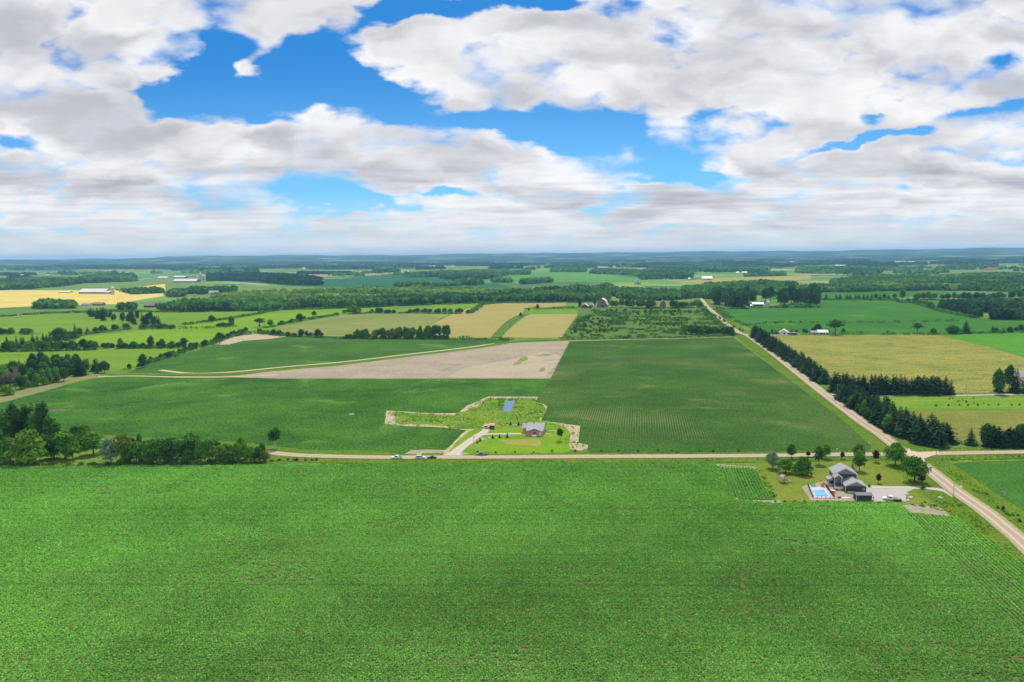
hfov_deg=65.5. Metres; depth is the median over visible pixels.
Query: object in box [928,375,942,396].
spruce tree
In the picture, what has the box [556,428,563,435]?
maple tree
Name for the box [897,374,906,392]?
spruce tree
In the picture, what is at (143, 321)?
spruce tree
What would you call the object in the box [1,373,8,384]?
dead tree
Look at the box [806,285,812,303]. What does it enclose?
broadleaf tree
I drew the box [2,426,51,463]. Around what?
broadleaf tree
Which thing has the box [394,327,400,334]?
broadleaf tree
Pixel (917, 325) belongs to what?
elm tree
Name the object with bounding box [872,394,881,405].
spruce tree
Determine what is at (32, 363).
broadleaf tree
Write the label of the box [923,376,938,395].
spruce tree
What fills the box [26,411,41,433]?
poplar tree
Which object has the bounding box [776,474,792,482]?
playset
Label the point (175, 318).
field
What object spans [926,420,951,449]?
spruce tree
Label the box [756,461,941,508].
yard grass
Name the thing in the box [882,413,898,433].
spruce tree
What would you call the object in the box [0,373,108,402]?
field margin
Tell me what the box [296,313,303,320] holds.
broadleaf tree
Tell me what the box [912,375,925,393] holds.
spruce tree
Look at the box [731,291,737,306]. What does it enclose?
spruce tree
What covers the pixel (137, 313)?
poplar tree
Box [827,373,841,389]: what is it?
spruce tree
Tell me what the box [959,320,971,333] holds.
spruce tree
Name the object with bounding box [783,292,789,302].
poplar tree
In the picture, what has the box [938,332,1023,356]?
field
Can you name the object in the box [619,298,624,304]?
broadleaf tree
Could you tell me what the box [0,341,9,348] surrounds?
broadleaf tree
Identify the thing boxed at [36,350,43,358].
poplar tree
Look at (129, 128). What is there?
sky
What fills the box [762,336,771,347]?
spruce tree
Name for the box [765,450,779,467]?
willow tree
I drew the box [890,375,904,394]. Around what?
spruce tree
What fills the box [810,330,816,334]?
outbuilding
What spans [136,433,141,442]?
broadleaf tree
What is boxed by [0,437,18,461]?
broadleaf tree
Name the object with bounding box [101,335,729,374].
grass strip
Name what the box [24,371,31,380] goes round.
broadleaf tree
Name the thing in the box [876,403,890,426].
spruce tree
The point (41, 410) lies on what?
poplar tree
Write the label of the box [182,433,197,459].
broadleaf tree
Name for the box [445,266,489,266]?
field
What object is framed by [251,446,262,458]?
broadleaf tree
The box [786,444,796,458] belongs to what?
maple tree
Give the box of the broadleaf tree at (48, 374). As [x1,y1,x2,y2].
[45,367,53,381]
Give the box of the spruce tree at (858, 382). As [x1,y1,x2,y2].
[855,375,866,392]
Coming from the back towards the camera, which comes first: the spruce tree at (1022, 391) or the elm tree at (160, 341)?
the elm tree at (160, 341)
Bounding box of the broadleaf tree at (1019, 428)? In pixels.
[1013,424,1023,442]
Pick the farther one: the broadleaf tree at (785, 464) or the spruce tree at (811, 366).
the spruce tree at (811, 366)
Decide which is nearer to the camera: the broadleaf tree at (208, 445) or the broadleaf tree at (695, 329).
the broadleaf tree at (208, 445)
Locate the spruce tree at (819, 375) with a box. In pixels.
[812,369,821,382]
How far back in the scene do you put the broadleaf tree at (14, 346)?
868.59 m
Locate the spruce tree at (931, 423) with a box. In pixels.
[924,413,939,436]
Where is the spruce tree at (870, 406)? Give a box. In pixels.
[864,397,874,419]
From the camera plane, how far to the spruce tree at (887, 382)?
563.48 m
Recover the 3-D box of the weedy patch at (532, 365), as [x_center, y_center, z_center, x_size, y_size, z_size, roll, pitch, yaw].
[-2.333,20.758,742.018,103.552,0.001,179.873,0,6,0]
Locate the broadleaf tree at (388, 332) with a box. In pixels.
[385,330,391,335]
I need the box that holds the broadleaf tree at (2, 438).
[0,430,4,453]
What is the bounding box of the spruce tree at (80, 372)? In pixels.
[73,360,88,376]
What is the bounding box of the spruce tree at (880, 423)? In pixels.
[873,405,890,428]
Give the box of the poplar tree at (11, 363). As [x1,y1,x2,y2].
[7,360,18,371]
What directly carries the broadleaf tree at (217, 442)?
on the ground at (86, 456)
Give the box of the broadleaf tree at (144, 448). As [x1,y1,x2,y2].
[136,439,153,462]
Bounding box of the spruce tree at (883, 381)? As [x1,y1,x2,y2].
[876,373,886,394]
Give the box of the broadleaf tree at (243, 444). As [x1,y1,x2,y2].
[240,441,247,458]
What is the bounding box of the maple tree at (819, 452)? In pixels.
[813,445,825,464]
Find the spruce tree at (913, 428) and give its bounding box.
[904,417,918,439]
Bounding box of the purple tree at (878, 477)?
[875,473,881,483]
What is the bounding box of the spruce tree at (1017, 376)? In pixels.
[1010,369,1022,389]
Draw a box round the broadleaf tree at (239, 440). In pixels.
[236,437,246,443]
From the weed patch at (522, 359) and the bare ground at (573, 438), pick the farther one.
the weed patch at (522, 359)
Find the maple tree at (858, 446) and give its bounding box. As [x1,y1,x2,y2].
[851,443,865,453]
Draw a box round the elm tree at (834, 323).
[826,319,845,334]
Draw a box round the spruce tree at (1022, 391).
[1018,380,1023,393]
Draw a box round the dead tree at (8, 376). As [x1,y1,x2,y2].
[4,371,12,385]
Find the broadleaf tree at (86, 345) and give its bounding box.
[82,342,90,348]
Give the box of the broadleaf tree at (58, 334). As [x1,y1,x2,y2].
[48,327,69,340]
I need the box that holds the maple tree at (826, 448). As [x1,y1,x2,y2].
[823,444,831,454]
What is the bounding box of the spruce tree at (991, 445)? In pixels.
[981,425,1005,448]
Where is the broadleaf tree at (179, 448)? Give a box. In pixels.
[173,440,188,457]
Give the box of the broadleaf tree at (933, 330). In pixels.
[929,328,937,333]
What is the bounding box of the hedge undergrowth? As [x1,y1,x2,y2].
[0,289,1023,369]
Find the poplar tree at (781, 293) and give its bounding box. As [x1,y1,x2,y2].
[776,289,785,305]
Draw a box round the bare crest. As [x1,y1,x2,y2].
[215,333,287,344]
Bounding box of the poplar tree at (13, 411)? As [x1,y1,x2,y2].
[3,402,21,438]
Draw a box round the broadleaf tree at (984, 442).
[980,429,994,443]
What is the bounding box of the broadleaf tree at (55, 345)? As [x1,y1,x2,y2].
[51,340,60,350]
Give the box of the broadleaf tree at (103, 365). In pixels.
[98,361,109,372]
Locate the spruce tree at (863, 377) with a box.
[859,373,869,391]
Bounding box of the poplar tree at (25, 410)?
[19,402,33,429]
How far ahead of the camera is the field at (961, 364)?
759.44 m
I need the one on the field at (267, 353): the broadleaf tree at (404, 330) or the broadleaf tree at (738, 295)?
the broadleaf tree at (404, 330)
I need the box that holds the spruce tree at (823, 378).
[816,371,829,384]
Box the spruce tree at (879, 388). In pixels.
[872,376,885,394]
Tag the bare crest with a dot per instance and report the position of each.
(256, 336)
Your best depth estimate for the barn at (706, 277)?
3060.78 m
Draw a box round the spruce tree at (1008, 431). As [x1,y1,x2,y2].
[1003,427,1021,447]
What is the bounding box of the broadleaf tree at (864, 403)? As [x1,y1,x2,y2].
[859,399,867,414]
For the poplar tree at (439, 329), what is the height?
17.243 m
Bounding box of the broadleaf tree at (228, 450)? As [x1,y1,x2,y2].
[221,444,236,458]
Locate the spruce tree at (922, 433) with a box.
[908,420,930,445]
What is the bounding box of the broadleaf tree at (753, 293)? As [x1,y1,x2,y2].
[749,289,756,301]
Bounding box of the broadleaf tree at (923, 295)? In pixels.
[920,292,927,297]
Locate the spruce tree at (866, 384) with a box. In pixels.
[861,375,869,392]
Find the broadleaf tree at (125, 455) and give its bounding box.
[120,451,134,461]
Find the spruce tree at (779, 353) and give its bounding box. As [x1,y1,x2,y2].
[777,343,784,356]
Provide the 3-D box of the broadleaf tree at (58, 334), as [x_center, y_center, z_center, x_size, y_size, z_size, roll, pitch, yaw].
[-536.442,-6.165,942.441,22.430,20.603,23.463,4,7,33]
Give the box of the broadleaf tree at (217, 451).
[211,445,225,460]
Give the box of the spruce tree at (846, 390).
[840,386,850,402]
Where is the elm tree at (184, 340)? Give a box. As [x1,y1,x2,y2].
[179,338,187,343]
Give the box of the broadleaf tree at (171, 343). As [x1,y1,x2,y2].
[169,341,174,346]
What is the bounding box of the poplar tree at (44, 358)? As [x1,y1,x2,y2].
[40,354,50,364]
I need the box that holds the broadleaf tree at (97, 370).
[93,367,101,372]
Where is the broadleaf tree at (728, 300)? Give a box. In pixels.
[724,294,732,306]
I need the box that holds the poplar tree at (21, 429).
[14,409,23,432]
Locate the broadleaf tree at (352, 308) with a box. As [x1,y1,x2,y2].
[346,305,360,312]
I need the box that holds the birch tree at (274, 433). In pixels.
[267,427,281,448]
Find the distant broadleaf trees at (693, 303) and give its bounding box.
[22,292,1019,366]
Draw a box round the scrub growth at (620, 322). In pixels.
[564,309,724,337]
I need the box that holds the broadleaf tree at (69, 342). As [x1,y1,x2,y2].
[67,340,76,349]
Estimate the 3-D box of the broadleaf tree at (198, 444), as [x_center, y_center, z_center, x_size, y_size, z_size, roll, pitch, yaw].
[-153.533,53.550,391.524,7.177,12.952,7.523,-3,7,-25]
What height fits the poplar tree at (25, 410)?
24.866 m
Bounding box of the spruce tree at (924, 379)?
[918,375,932,394]
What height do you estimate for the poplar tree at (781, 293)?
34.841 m
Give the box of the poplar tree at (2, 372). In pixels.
[0,369,7,385]
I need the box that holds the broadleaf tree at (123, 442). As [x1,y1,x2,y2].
[111,432,131,456]
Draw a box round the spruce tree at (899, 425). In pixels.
[891,414,912,438]
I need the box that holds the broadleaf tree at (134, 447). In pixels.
[127,441,141,459]
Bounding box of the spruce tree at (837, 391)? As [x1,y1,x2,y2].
[833,382,842,398]
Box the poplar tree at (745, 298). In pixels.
[741,292,749,307]
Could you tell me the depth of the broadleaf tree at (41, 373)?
634.47 m
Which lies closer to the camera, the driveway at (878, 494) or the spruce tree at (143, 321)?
the driveway at (878, 494)
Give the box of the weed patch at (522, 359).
[513,356,527,364]
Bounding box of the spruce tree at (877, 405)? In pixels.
[869,402,879,421]
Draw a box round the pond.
[503,401,514,411]
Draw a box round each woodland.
[0,256,1023,277]
[0,261,1023,277]
[0,272,138,289]
[31,285,237,310]
[156,291,488,311]
[203,270,324,284]
[210,284,487,299]
[393,266,642,286]
[485,288,531,294]
[488,282,694,302]
[637,261,998,279]
[680,278,797,298]
[750,272,1023,296]
[937,297,1023,319]
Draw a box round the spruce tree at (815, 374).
[808,367,821,380]
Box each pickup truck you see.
[391,455,402,458]
[882,495,898,499]
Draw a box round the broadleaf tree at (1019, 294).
[1016,291,1023,297]
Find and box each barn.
[79,289,110,293]
[143,303,156,306]
[157,276,169,278]
[173,279,200,281]
[597,298,607,306]
[702,276,711,279]
[751,302,763,306]
[779,329,788,334]
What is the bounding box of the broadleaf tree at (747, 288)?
[743,285,750,294]
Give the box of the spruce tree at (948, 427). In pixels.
[941,422,961,445]
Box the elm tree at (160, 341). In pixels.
[157,339,165,343]
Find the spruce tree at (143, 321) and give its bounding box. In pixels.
[140,315,147,324]
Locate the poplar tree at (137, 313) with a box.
[135,310,138,320]
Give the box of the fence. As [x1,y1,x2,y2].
[826,484,834,497]
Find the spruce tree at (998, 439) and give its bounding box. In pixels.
[989,426,1011,448]
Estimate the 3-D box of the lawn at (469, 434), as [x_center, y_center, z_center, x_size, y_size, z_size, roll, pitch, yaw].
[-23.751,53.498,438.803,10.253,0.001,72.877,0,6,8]
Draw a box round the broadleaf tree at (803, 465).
[791,456,813,474]
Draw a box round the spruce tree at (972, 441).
[962,427,979,446]
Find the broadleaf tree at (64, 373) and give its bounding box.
[59,367,68,380]
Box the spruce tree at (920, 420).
[909,417,927,444]
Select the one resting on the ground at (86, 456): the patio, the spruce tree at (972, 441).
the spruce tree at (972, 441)
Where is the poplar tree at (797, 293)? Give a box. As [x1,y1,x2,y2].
[793,288,801,305]
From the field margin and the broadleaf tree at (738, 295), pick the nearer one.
the field margin
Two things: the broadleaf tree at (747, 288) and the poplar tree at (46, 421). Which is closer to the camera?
the poplar tree at (46, 421)
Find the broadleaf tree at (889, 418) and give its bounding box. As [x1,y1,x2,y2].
[882,416,895,429]
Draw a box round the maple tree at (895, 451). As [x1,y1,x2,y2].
[883,442,906,464]
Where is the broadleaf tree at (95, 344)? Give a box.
[91,341,99,348]
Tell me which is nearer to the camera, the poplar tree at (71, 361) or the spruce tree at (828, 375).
the spruce tree at (828, 375)
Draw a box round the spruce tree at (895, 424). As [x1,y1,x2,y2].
[891,413,902,435]
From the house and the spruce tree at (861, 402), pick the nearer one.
the house
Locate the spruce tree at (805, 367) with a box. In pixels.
[799,360,808,373]
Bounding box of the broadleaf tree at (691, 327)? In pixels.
[687,324,693,333]
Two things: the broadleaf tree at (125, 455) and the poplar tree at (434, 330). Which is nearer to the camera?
the broadleaf tree at (125, 455)
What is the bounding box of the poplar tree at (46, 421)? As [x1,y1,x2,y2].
[41,415,56,433]
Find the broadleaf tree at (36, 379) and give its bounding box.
[31,373,42,385]
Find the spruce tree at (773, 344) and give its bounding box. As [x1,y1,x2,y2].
[767,340,774,350]
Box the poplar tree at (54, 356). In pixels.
[50,353,59,360]
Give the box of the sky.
[0,0,1023,259]
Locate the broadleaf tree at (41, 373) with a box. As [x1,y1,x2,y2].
[37,368,48,384]
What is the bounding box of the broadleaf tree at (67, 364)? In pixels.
[59,359,73,372]
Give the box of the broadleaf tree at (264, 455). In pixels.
[259,450,269,459]
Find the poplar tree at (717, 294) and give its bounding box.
[712,291,721,302]
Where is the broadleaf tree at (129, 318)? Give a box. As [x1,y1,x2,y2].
[126,313,131,323]
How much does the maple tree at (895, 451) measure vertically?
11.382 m
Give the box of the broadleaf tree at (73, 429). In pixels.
[69,425,78,434]
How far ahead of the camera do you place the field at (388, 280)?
3212.77 m
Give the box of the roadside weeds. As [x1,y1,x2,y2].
[21,431,1023,565]
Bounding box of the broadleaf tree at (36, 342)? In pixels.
[32,339,39,348]
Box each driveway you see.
[443,428,489,454]
[477,433,526,435]
[830,393,1023,395]
[866,485,912,500]
[866,485,952,496]
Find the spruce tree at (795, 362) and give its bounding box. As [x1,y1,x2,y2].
[791,356,801,367]
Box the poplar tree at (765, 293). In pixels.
[761,288,770,301]
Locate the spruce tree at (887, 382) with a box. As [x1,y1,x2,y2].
[884,376,891,394]
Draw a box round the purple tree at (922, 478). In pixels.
[917,474,925,483]
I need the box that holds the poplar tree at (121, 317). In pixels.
[119,313,124,322]
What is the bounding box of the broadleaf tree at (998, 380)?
[992,368,1006,393]
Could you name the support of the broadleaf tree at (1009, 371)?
on the ground at (86, 456)
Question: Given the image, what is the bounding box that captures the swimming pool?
[810,486,833,497]
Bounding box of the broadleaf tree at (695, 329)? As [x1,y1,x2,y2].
[692,325,700,333]
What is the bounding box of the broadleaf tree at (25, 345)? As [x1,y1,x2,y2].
[22,343,32,350]
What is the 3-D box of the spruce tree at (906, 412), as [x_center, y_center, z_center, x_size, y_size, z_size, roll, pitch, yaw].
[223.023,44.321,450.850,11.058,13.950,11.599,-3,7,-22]
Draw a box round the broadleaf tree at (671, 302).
[669,300,675,306]
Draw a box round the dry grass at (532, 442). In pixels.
[500,439,540,445]
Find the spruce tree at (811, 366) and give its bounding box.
[806,364,814,376]
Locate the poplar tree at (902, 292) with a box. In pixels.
[900,288,905,298]
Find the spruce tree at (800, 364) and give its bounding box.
[796,357,804,369]
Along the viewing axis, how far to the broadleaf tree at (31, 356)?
710.56 m
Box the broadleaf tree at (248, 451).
[243,445,257,458]
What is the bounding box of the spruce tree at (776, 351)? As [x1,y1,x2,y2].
[774,341,782,353]
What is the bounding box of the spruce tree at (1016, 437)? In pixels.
[1007,429,1022,448]
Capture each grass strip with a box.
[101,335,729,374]
[491,314,528,336]
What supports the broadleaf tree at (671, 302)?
on the ground at (86, 456)
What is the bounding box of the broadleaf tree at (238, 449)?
[230,443,243,460]
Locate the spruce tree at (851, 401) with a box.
[848,391,857,409]
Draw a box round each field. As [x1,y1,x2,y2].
[0,270,28,271]
[0,271,81,277]
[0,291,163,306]
[0,307,393,349]
[0,313,150,340]
[0,348,181,369]
[0,377,549,450]
[0,462,1023,681]
[8,278,316,298]
[77,269,97,270]
[96,269,139,269]
[111,308,313,324]
[129,333,511,372]
[234,274,511,287]
[236,341,568,378]
[270,313,448,337]
[307,272,394,276]
[373,304,477,313]
[373,424,465,453]
[399,267,461,270]
[429,301,565,337]
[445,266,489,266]
[452,267,488,269]
[478,266,550,271]
[482,273,634,282]
[501,314,576,337]
[526,308,577,313]
[540,337,870,452]
[561,307,733,338]
[592,266,617,267]
[689,275,810,282]
[718,466,773,499]
[721,296,1023,334]
[760,291,952,300]
[770,334,1023,392]
[867,263,1023,274]
[877,396,1023,409]
[909,410,1023,444]
[922,299,1009,306]
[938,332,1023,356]
[952,460,1023,510]
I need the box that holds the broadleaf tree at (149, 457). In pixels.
[145,451,157,461]
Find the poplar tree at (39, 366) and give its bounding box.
[36,363,45,370]
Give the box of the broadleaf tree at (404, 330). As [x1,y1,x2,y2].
[402,326,406,336]
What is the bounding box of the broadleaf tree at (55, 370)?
[51,366,61,381]
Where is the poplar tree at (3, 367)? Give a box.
[0,365,8,383]
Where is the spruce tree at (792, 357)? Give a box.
[788,351,795,362]
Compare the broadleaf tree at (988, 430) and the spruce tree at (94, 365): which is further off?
the spruce tree at (94, 365)
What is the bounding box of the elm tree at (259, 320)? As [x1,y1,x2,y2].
[254,318,264,326]
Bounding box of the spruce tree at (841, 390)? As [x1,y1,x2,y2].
[835,383,845,400]
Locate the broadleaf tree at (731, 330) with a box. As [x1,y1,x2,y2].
[727,326,734,334]
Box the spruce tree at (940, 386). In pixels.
[934,377,947,395]
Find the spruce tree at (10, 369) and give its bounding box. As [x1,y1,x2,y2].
[6,366,13,383]
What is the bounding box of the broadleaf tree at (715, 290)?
[711,288,717,300]
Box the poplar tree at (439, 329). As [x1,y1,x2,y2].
[437,325,441,334]
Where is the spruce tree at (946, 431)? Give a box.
[941,422,954,443]
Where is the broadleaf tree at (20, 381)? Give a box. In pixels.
[13,375,26,389]
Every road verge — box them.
[5,434,1023,463]
[694,297,1023,581]
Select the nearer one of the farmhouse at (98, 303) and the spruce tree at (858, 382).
the spruce tree at (858, 382)
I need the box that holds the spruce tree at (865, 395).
[855,393,869,412]
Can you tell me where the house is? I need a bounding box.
[825,462,867,491]
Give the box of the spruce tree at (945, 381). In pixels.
[942,376,956,395]
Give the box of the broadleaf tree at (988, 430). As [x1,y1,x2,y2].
[979,423,995,443]
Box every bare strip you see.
[716,464,755,468]
[736,498,781,502]
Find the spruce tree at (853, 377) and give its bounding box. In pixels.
[846,375,856,387]
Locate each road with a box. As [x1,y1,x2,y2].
[16,436,1023,458]
[699,298,1023,554]
[904,448,938,464]
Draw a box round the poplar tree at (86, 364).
[82,357,90,373]
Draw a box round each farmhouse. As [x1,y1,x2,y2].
[81,302,92,305]
[92,302,105,305]
[660,299,665,306]
[816,330,828,334]
[1011,370,1023,384]
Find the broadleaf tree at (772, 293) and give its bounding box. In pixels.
[768,285,774,300]
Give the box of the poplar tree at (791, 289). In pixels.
[788,284,795,303]
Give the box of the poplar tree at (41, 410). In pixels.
[33,400,49,435]
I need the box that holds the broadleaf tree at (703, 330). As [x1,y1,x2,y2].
[698,326,706,334]
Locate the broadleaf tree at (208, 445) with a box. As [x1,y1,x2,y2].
[198,437,214,458]
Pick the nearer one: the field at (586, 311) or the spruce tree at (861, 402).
the spruce tree at (861, 402)
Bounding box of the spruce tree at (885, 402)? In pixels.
[880,401,889,410]
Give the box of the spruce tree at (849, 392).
[842,387,852,401]
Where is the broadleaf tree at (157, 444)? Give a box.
[147,437,168,459]
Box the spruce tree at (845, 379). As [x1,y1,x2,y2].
[841,372,848,388]
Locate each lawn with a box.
[449,429,481,452]
[465,420,570,453]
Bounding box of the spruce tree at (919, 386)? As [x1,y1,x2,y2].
[912,376,930,396]
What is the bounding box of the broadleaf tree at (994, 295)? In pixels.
[989,293,998,297]
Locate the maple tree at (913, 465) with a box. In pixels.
[901,455,931,481]
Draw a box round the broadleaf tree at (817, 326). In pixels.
[813,323,821,330]
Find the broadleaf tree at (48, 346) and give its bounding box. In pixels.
[44,342,51,350]
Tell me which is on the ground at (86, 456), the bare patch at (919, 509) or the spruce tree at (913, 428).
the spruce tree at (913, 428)
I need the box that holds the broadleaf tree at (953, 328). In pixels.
[946,325,961,332]
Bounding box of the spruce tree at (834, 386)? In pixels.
[826,371,839,392]
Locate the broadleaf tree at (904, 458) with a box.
[899,455,908,467]
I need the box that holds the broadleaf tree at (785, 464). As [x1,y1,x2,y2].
[776,457,793,472]
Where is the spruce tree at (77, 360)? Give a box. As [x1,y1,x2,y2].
[70,356,87,373]
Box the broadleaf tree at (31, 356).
[26,353,35,361]
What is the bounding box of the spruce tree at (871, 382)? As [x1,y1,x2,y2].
[867,375,875,393]
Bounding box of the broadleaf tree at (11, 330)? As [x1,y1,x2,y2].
[5,327,15,333]
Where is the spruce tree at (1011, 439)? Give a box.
[1002,429,1020,448]
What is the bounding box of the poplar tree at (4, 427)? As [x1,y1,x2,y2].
[0,410,13,438]
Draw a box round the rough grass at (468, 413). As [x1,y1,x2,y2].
[393,398,546,428]
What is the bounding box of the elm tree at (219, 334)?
[215,332,224,343]
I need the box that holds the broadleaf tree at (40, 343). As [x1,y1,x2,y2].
[36,340,45,348]
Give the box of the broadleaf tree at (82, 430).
[75,422,92,446]
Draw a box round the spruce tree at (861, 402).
[855,393,866,410]
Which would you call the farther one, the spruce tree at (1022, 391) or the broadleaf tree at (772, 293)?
the broadleaf tree at (772, 293)
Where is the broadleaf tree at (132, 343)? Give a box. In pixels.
[128,341,137,346]
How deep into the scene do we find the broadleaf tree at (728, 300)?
1459.75 m
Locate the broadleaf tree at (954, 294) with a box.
[951,292,957,297]
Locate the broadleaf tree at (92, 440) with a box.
[79,431,105,454]
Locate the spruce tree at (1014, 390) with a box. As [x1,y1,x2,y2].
[1004,377,1020,393]
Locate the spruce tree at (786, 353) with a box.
[781,349,788,359]
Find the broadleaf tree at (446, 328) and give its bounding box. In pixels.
[443,324,449,334]
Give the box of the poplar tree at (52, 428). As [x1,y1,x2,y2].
[45,422,61,433]
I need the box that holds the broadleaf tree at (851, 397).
[849,392,859,402]
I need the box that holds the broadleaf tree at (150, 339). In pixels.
[146,336,154,345]
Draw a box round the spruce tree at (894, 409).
[882,406,899,429]
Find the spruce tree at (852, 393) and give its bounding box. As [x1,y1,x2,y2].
[843,389,854,406]
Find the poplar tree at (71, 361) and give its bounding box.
[65,358,74,374]
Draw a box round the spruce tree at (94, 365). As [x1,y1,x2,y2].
[89,358,100,371]
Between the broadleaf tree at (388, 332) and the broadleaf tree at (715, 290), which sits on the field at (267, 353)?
the broadleaf tree at (388, 332)
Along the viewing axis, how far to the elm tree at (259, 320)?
1149.95 m
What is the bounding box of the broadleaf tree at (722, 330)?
[719,327,727,334]
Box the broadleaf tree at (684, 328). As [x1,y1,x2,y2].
[680,323,689,332]
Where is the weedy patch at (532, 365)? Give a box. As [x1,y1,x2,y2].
[448,351,561,377]
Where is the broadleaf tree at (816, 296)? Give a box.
[811,287,820,305]
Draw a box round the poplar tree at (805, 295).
[802,288,809,304]
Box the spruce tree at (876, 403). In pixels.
[867,402,879,422]
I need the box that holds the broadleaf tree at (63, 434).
[51,428,73,458]
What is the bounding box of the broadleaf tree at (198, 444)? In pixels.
[193,439,206,459]
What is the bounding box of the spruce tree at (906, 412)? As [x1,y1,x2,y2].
[900,407,911,416]
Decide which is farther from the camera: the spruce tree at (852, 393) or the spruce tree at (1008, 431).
the spruce tree at (852, 393)
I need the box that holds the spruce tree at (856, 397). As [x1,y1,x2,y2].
[847,394,860,409]
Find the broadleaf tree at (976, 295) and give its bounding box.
[973,292,979,297]
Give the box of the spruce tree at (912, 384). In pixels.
[907,377,918,395]
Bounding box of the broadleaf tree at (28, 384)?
[22,375,32,386]
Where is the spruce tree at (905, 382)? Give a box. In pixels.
[899,375,912,395]
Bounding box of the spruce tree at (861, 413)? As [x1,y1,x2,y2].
[858,396,870,415]
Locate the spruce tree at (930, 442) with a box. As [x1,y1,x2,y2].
[923,421,947,447]
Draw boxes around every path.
[99,374,276,377]
[158,343,494,372]
[580,337,714,340]
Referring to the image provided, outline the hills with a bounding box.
[0,248,1023,269]
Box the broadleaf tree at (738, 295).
[734,291,742,305]
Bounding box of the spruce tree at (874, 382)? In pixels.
[866,374,882,394]
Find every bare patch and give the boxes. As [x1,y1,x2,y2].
[51,409,73,411]
[405,449,444,453]
[902,505,949,515]
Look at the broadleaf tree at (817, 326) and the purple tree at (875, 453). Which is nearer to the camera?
the purple tree at (875, 453)
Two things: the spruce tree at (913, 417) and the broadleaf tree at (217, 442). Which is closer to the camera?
the broadleaf tree at (217, 442)
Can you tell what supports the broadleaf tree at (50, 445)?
on the ground at (86, 456)
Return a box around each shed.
[484,423,494,428]
[853,492,872,500]
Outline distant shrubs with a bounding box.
[190,310,887,502]
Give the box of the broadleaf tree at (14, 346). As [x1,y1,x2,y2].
[8,343,17,351]
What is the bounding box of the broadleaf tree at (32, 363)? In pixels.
[26,359,36,370]
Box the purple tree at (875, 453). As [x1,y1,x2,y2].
[872,450,879,458]
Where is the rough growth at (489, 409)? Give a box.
[387,397,583,447]
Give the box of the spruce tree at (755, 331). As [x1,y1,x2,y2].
[751,326,759,337]
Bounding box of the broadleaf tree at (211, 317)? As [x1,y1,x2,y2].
[208,315,214,321]
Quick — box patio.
[802,481,864,500]
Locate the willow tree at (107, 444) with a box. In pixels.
[96,437,119,462]
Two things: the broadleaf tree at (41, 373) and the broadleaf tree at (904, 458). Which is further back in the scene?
the broadleaf tree at (41, 373)
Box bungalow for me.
[522,422,545,435]
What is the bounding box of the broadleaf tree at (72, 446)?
[62,433,81,459]
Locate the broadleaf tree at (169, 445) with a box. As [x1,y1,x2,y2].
[159,438,176,460]
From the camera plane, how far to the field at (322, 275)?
4513.08 m
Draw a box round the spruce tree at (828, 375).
[818,369,829,383]
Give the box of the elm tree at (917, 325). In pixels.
[911,322,923,332]
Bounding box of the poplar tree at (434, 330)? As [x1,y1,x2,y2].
[431,324,437,334]
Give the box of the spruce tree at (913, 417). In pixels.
[909,411,918,426]
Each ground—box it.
[0,264,1023,515]
[385,397,587,453]
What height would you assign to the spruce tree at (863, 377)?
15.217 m
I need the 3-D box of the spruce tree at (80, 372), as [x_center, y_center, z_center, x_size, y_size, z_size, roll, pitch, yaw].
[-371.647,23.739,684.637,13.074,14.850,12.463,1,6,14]
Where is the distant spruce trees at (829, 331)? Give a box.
[476,328,1020,442]
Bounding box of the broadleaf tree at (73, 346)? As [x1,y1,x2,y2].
[67,342,79,348]
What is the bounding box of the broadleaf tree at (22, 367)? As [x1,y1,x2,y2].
[18,363,26,374]
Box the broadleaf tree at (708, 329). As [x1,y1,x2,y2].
[705,326,712,334]
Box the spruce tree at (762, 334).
[756,331,764,342]
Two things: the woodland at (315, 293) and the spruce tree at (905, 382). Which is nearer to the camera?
the spruce tree at (905, 382)
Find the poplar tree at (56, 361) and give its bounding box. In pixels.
[53,358,60,367]
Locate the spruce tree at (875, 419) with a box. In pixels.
[868,404,882,424]
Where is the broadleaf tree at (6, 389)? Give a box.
[0,385,14,394]
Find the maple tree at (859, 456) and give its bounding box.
[852,450,867,470]
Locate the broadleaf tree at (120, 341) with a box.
[117,338,123,346]
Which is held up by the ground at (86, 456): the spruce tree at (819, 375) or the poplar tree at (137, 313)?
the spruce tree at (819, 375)
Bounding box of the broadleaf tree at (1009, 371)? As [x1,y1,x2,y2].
[1004,364,1016,386]
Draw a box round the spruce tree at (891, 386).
[886,374,901,395]
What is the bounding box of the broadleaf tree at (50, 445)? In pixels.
[42,433,63,457]
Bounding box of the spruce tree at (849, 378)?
[841,374,851,385]
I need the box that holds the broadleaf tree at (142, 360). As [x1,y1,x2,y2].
[137,353,147,364]
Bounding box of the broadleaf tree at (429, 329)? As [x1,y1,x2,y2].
[425,325,431,334]
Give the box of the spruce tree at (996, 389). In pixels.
[991,368,1004,392]
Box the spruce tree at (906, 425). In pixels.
[894,415,914,437]
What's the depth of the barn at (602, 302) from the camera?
1524.46 m
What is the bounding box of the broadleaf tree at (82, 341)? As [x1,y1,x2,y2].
[77,338,87,349]
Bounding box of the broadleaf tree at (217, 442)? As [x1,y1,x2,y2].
[211,439,220,458]

